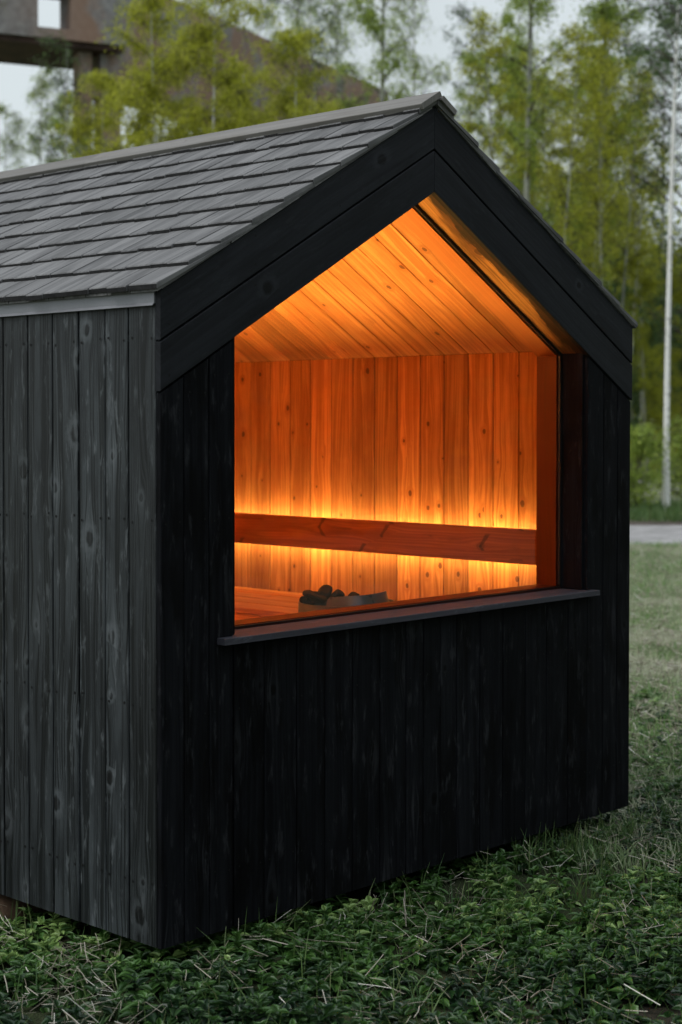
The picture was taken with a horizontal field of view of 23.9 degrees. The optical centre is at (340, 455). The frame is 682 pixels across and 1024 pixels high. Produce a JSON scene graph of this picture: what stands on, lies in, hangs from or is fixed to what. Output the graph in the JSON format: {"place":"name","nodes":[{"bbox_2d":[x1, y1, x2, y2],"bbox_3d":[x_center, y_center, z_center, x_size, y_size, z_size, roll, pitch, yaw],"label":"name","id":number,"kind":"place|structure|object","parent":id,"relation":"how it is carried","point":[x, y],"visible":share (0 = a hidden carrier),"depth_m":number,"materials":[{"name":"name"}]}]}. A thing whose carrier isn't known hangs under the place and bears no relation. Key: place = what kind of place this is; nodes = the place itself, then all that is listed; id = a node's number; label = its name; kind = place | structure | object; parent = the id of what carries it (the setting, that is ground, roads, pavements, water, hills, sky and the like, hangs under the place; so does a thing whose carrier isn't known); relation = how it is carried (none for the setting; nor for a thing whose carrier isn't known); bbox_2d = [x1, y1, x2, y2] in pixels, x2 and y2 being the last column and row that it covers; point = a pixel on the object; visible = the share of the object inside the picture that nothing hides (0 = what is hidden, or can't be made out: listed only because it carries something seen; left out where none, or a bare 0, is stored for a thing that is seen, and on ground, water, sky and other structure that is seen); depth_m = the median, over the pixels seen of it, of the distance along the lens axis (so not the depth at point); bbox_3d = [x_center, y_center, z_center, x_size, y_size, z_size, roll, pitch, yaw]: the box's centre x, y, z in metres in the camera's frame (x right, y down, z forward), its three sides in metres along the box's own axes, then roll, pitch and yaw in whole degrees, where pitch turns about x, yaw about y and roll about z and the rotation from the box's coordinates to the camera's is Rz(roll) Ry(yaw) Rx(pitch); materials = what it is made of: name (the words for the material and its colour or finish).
{"place":"outdoors","nodes":[
{"label":"outdoors","id":0,"kind":"place"},
{"bbox_2d":[0,460,681,1023],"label":"ground","id":1,"kind":"structure","parent":0,"point":[652,1012],"depth_m":5.25,"materials":[{"name":"plant"}]},
{"bbox_2d":[0,100,30,170],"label":"birch tree","id":2,"kind":"object","parent":1,"relation":"on","point":[13,125],"visible":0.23,"depth_m":46.92,"materials":[{"name":"green plant"}]},
{"bbox_2d":[14,67,69,163],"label":"birch tree","id":3,"kind":"object","parent":1,"relation":"on","point":[42,85],"visible":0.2,"depth_m":49.92,"materials":[{"name":"green plant"}]},
{"bbox_2d":[14,30,99,164],"bbox_3d":[-7.119,-4.723,39.866,2.740,11.253,2.341,0,1,-14],"label":"birch tree","id":4,"kind":"object","parent":1,"relation":"on","point":[61,80],"visible":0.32,"depth_m":39.52,"materials":[{"name":"green plant"}]},
{"bbox_2d":[36,78,93,158],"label":"birch tree","id":5,"kind":"object","parent":1,"relation":"on","point":[67,124],"visible":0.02,"depth_m":47.99,"materials":[{"name":"green plant"}]},
{"bbox_2d":[42,90,92,163],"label":"birch tree","id":6,"kind":"object","parent":1,"relation":"on","point":[60,118],"visible":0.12,"depth_m":41.74,"materials":[{"name":"green plant"}]},
{"bbox_2d":[47,68,141,159],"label":"birch tree","id":7,"kind":"object","parent":1,"relation":"on","point":[99,83],"visible":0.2,"depth_m":32.95,"materials":[{"name":"green plant"}]},
{"bbox_2d":[107,130,157,150],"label":"birch tree","id":8,"kind":"object","parent":1,"relation":"on","point":[130,141],"depth_m":35.48,"materials":[{"name":"green plant"}]},
{"bbox_2d":[78,0,227,154],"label":"birch tree","id":9,"kind":"object","parent":1,"relation":"on","point":[152,89],"visible":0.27,"depth_m":30.53,"materials":[{"name":"green plant"}]},
{"bbox_2d":[108,45,211,146],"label":"birch tree","id":10,"kind":"object","parent":1,"relation":"on","point":[155,63],"visible":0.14,"depth_m":31.75,"materials":[{"name":"green plant"}]},
{"bbox_2d":[148,108,211,144],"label":"birch tree","id":11,"kind":"object","parent":1,"relation":"on","point":[199,120],"visible":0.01,"depth_m":35.02,"materials":[{"name":"green plant"}]},
{"bbox_2d":[0,0,388,157],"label":"concrete bridge","id":12,"kind":"structure","parent":1,"relation":"on","point":[82,25],"depth_m":45.04,"materials":[{"name":"grey concrete"}]},
{"bbox_2d":[184,0,249,128],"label":"birch tree","id":13,"kind":"object","parent":1,"relation":"on","point":[217,11],"visible":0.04,"depth_m":61.42,"materials":[{"name":"green plant"}]},
{"bbox_2d":[162,0,281,135],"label":"birch tree","id":14,"kind":"object","parent":1,"relation":"on","point":[195,53],"visible":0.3,"depth_m":29.72,"materials":[{"name":"green plant"}]},
{"bbox_2d":[206,49,281,132],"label":"birch tree","id":15,"kind":"object","parent":1,"relation":"on","point":[249,106],"visible":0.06,"depth_m":32.90,"materials":[{"name":"green plant"}]},
{"bbox_2d":[236,0,293,49],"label":"birch tree","id":16,"kind":"object","parent":1,"relation":"on","point":[268,16],"visible":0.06,"depth_m":56.76,"materials":[{"name":"green plant"}]},
{"bbox_2d":[248,22,341,119],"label":"birch tree","id":17,"kind":"object","parent":1,"relation":"on","point":[295,41],"visible":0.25,"depth_m":30.56,"materials":[{"name":"green plant"}]},
{"bbox_2d":[268,0,333,62],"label":"birch tree","id":18,"kind":"object","parent":1,"relation":"on","point":[297,24],"visible":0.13,"depth_m":59.82,"materials":[{"name":"green plant"}]},
{"bbox_2d":[286,88,342,118],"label":"birch tree","id":19,"kind":"object","parent":1,"relation":"on","point":[331,107],"visible":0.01,"depth_m":33.09,"materials":[{"name":"green plant"}]},
{"bbox_2d":[0,91,637,948],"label":"sauna cabin","id":20,"kind":"object","parent":1,"relation":"on","point":[256,381],"visible":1,"depth_m":5.66,"materials":[{"name":"black wood"}]},
{"bbox_2d":[298,585,393,612],"bbox_3d":[0.024,0.964,6.255,0.392,0.921,0.385,1,2,43],"label":"sauna stove","id":21,"kind":"object","parent":20,"relation":"in","point":[323,597],"visible":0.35,"depth_m":6.17,"materials":[{"name":"grey stone"}]},
{"bbox_2d":[217,195,599,645],"bbox_3d":[0.245,-0.197,5.842,0.270,1.559,2.048,1,2,43],"label":"window","id":22,"kind":"structure","parent":20,"relation":"in","point":[560,364],"depth_m":6.38,"materials":[{"name":"black"}]},
{"bbox_2d":[303,95,338,111],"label":"birch tree","id":23,"kind":"object","parent":1,"relation":"on","point":[326,101],"depth_m":34.04,"materials":[{"name":"green plant"}]},
{"bbox_2d":[268,0,379,118],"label":"birch tree","id":24,"kind":"object","parent":1,"relation":"on","point":[315,53],"visible":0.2,"depth_m":49.56,"materials":[{"name":"green plant"}]},
{"bbox_2d":[0,766,681,1023],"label":"weed patch","id":25,"kind":"object","parent":1,"relation":"on","point":[229,997],"visible":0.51,"depth_m":5.00,"materials":[{"name":"green plant"}]},
{"bbox_2d":[0,733,681,1023],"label":"grass tufts","id":26,"kind":"object","parent":1,"relation":"on","point":[585,847],"visible":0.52,"depth_m":5.41,"materials":[{"name":"green plant"}]},
{"bbox_2d":[0,752,681,1023],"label":"straw litter","id":27,"kind":"object","parent":1,"relation":"on","point":[91,1015],"visible":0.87,"depth_m":4.87,"materials":[{"name":"plant"}]},
{"bbox_2d":[307,0,375,97],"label":"birch tree","id":28,"kind":"object","parent":1,"relation":"on","point":[345,33],"visible":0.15,"depth_m":57.68,"materials":[{"name":"green plant"}]},
{"bbox_2d":[324,0,418,108],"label":"birch tree","id":29,"kind":"object","parent":1,"relation":"on","point":[370,21],"visible":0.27,"depth_m":39.62,"materials":[{"name":"green plant"}]},
{"bbox_2d":[366,0,453,100],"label":"birch tree","id":30,"kind":"object","parent":1,"relation":"on","point":[414,57],"visible":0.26,"depth_m":51.35,"materials":[{"name":"green plant"}]},
{"bbox_2d":[170,829,680,1023],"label":"grass tuft","id":31,"kind":"object","parent":1,"relation":"on","point":[540,857],"visible":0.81,"depth_m":5.03,"materials":[{"name":"plant"}]},
{"bbox_2d":[422,1,503,148],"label":"birch tree","id":32,"kind":"object","parent":1,"relation":"on","point":[460,15],"visible":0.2,"depth_m":43.53,"materials":[{"name":"green plant"}]},
{"bbox_2d":[447,47,503,151],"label":"birch tree","id":33,"kind":"object","parent":1,"relation":"on","point":[467,58],"visible":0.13,"depth_m":41.61,"materials":[{"name":"green plant"}]},
{"bbox_2d":[446,6,545,183],"bbox_3d":[3.239,-4.167,33.706,2.087,10.402,1.929,0,1,4],"label":"birch tree","id":34,"kind":"object","parent":1,"relation":"on","point":[470,127],"visible":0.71,"depth_m":33.47,"materials":[{"name":"green plant"}]},
{"bbox_2d":[475,32,543,208],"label":"birch tree","id":35,"kind":"object","parent":1,"relation":"on","point":[507,101],"visible":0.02,"depth_m":51.99,"materials":[{"name":"green plant"}]},
{"bbox_2d":[478,0,562,222],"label":"birch tree","id":36,"kind":"object","parent":1,"relation":"on","point":[504,19],"visible":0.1,"depth_m":45.18,"materials":[{"name":"green plant"}]},
{"bbox_2d":[494,44,560,210],"bbox_3d":[4.345,-4.410,38.447,1.797,10.701,2.071,0,1,19],"label":"birch tree","id":37,"kind":"object","parent":1,"relation":"on","point":[522,93],"visible":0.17,"depth_m":38.41,"materials":[{"name":"green plant"}]},
{"bbox_2d":[475,0,600,247],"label":"birch tree","id":38,"kind":"object","parent":1,"relation":"on","point":[530,127],"visible":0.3,"depth_m":35.91,"materials":[{"name":"green plant"}]},
{"bbox_2d":[502,64,581,225],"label":"birch tree","id":39,"kind":"object","parent":1,"relation":"on","point":[534,196],"visible":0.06,"depth_m":40.20,"materials":[{"name":"green plant"}]},
{"bbox_2d":[516,64,591,239],"bbox_3d":[4.927,-4.113,37.764,2.033,10.135,1.880,1,1,23],"label":"birch tree","id":40,"kind":"object","parent":1,"relation":"on","point":[550,142],"visible":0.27,"depth_m":37.56,"materials":[{"name":"green plant"}]},
{"bbox_2d":[540,54,608,249],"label":"birch tree","id":41,"kind":"object","parent":1,"relation":"on","point":[568,130],"visible":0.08,"depth_m":44.17,"materials":[{"name":"green plant"}]},
{"bbox_2d":[532,16,628,254],"bbox_3d":[4.740,-3.898,32.863,1.663,9.899,1.915,-1,1,-37],"label":"birch tree","id":42,"kind":"object","parent":1,"relation":"on","point":[560,76],"visible":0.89,"depth_m":32.79,"materials":[{"name":"green plant"}]},
{"bbox_2d":[542,14,634,308],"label":"birch tree","id":43,"kind":"object","parent":1,"relation":"on","point":[598,35],"visible":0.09,"depth_m":41.07,"materials":[{"name":"green plant"}]},
{"bbox_2d":[556,49,640,282],"bbox_3d":[5.536,-3.794,34.402,1.618,9.631,1.864,1,1,40],"label":"birch tree","id":44,"kind":"object","parent":1,"relation":"on","point":[609,81],"visible":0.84,"depth_m":34.16,"materials":[{"name":"green plant"}]},
{"bbox_2d":[531,0,665,391],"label":"birch tree","id":45,"kind":"object","parent":1,"relation":"on","point":[606,8],"visible":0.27,"depth_m":37.44,"materials":[{"name":"green plant"}]},
{"bbox_2d":[569,65,628,264],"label":"birch tree","id":46,"kind":"object","parent":1,"relation":"on","point":[596,161],"visible":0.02,"depth_m":51.40,"materials":[{"name":"green plant"}]},
{"bbox_2d":[537,151,681,472],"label":"woodland","id":47,"kind":"object","parent":1,"relation":"on","point":[678,221],"visible":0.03,"depth_m":50.68,"materials":[{"name":"green plant"}]},
{"bbox_2d":[565,13,656,274],"bbox_3d":[5.847,-4.355,35.737,1.798,10.701,2.071,0,1,-24],"label":"birch tree","id":48,"kind":"object","parent":1,"relation":"on","point":[607,29],"visible":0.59,"depth_m":35.66,"materials":[{"name":"green plant"}]},
{"bbox_2d":[564,539,681,876],"bbox_3d":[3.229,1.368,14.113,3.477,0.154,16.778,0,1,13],"label":"meadow grass","id":49,"kind":"structure","parent":1,"relation":"on","point":[666,658],"depth_m":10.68,"materials":[{"name":"green plant"}]},
{"bbox_2d":[603,239,647,412],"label":"forest tree","id":50,"kind":"object","parent":1,"relation":"on","point":[613,286],"visible":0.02,"depth_m":50.13,"materials":[{"name":"green plant"}]},
{"bbox_2d":[583,63,668,307],"bbox_3d":[6.858,-4.267,38.881,1.929,10.402,2.086,0,1,-16],"label":"birch tree","id":51,"kind":"object","parent":1,"relation":"on","point":[636,255],"visible":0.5,"depth_m":38.80,"materials":[{"name":"green plant"}]},
{"bbox_2d":[571,687,681,840],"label":"weed patch","id":52,"kind":"object","parent":1,"relation":"on","point":[659,737],"visible":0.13,"depth_m":7.91,"materials":[{"name":"green plant"}]},
{"bbox_2d":[572,0,681,482],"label":"birch tree","id":53,"kind":"object","parent":1,"relation":"on","point":[616,179],"visible":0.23,"depth_m":45.85,"materials":[{"name":"green plant"}]},
{"bbox_2d":[604,179,654,473],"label":"birch tree","id":54,"kind":"object","parent":1,"relation":"on","point":[642,221],"visible":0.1,"depth_m":49.50,"materials":[{"name":"green plant"}]},
{"bbox_2d":[616,250,664,420],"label":"forest tree","id":55,"kind":"object","parent":1,"relation":"on","point":[646,331],"visible":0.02,"depth_m":51.78,"materials":[{"name":"green plant"}]},
{"bbox_2d":[611,285,672,482],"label":"forest tree","id":56,"kind":"object","parent":1,"relation":"on","point":[637,395],"visible":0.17,"depth_m":43.82,"materials":[{"name":"green plant"}]},
{"bbox_2d":[607,0,681,473],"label":"birch tree","id":57,"kind":"object","parent":1,"relation":"on","point":[660,203],"visible":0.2,"depth_m":51.90,"materials":[{"name":"green plant"}]},
{"bbox_2d":[611,257,681,493],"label":"birch tree","id":58,"kind":"object","parent":1,"relation":"on","point":[648,287],"visible":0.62,"depth_m":38.92,"materials":[{"name":"green plant"}]},
{"bbox_2d":[613,0,681,511],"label":"birch tree","id":59,"kind":"object","parent":1,"relation":"on","point":[666,460],"visible":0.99,"depth_m":31.00,"materials":[{"name":"white plant"}]},
{"bbox_2d":[614,82,680,400],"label":"birch tree","id":60,"kind":"object","parent":1,"relation":"on","point":[640,217],"visible":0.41,"depth_m":42.63,"materials":[{"name":"green plant"}]},
{"bbox_2d":[614,0,681,368],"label":"birch tree","id":61,"kind":"object","parent":1,"relation":"on","point":[667,133],"visible":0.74,"depth_m":35.74,"materials":[{"name":"green plant"}]},
{"bbox_2d":[630,418,680,509],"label":"bush","id":62,"kind":"object","parent":1,"relation":"on","point":[642,446],"visible":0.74,"depth_m":30.21,"materials":[{"name":"green plant"}]},
{"bbox_2d":[630,495,681,521],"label":"roadside grass","id":63,"kind":"structure","parent":1,"relation":"on","point":[656,512],"depth_m":28.80,"materials":[{"name":"green plant"}]},
{"bbox_2d":[630,520,681,524],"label":"verge","id":64,"kind":"structure","parent":1,"relation":"on","point":[648,522],"depth_m":27.36,"materials":[{"name":"brown soil"}]},
{"bbox_2d":[633,269,681,480],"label":"forest tree","id":65,"kind":"object","parent":1,"relation":"on","point":[664,303],"visible":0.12,"depth_m":47.92,"materials":[{"name":"green plant"}]},
{"bbox_2d":[636,243,681,471],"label":"forest tree","id":66,"kind":"object","parent":1,"relation":"on","point":[658,307],"visible":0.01,"depth_m":54.77,"materials":[{"name":"green plant"}]},
{"bbox_2d":[646,413,681,498],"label":"bush","id":67,"kind":"object","parent":1,"relation":"on","point":[677,455],"visible":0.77,"depth_m":33.56,"materials":[{"name":"green plant"}]},
{"bbox_2d":[647,249,681,469],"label":"birch tree","id":68,"kind":"object","parent":1,"relation":"on","point":[677,409],"visible":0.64,"depth_m":38.13,"materials":[{"name":"green plant"}]},
{"bbox_2d":[663,293,681,438],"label":"forest tree","id":69,"kind":"object","parent":1,"relation":"on","point":[680,364],"visible":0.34,"depth_m":45.34,"materials":[{"name":"green plant"}]},
{"bbox_2d":[0,0,681,261],"label":"sky","id":70,"kind":"structure","parent":0,"point":[14,79],"materials":[{"name":"white"}]},
{"bbox_2d":[630,525,681,544],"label":"path","id":71,"kind":"structure","parent":0,"point":[665,534],"depth_m":24.82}
]}

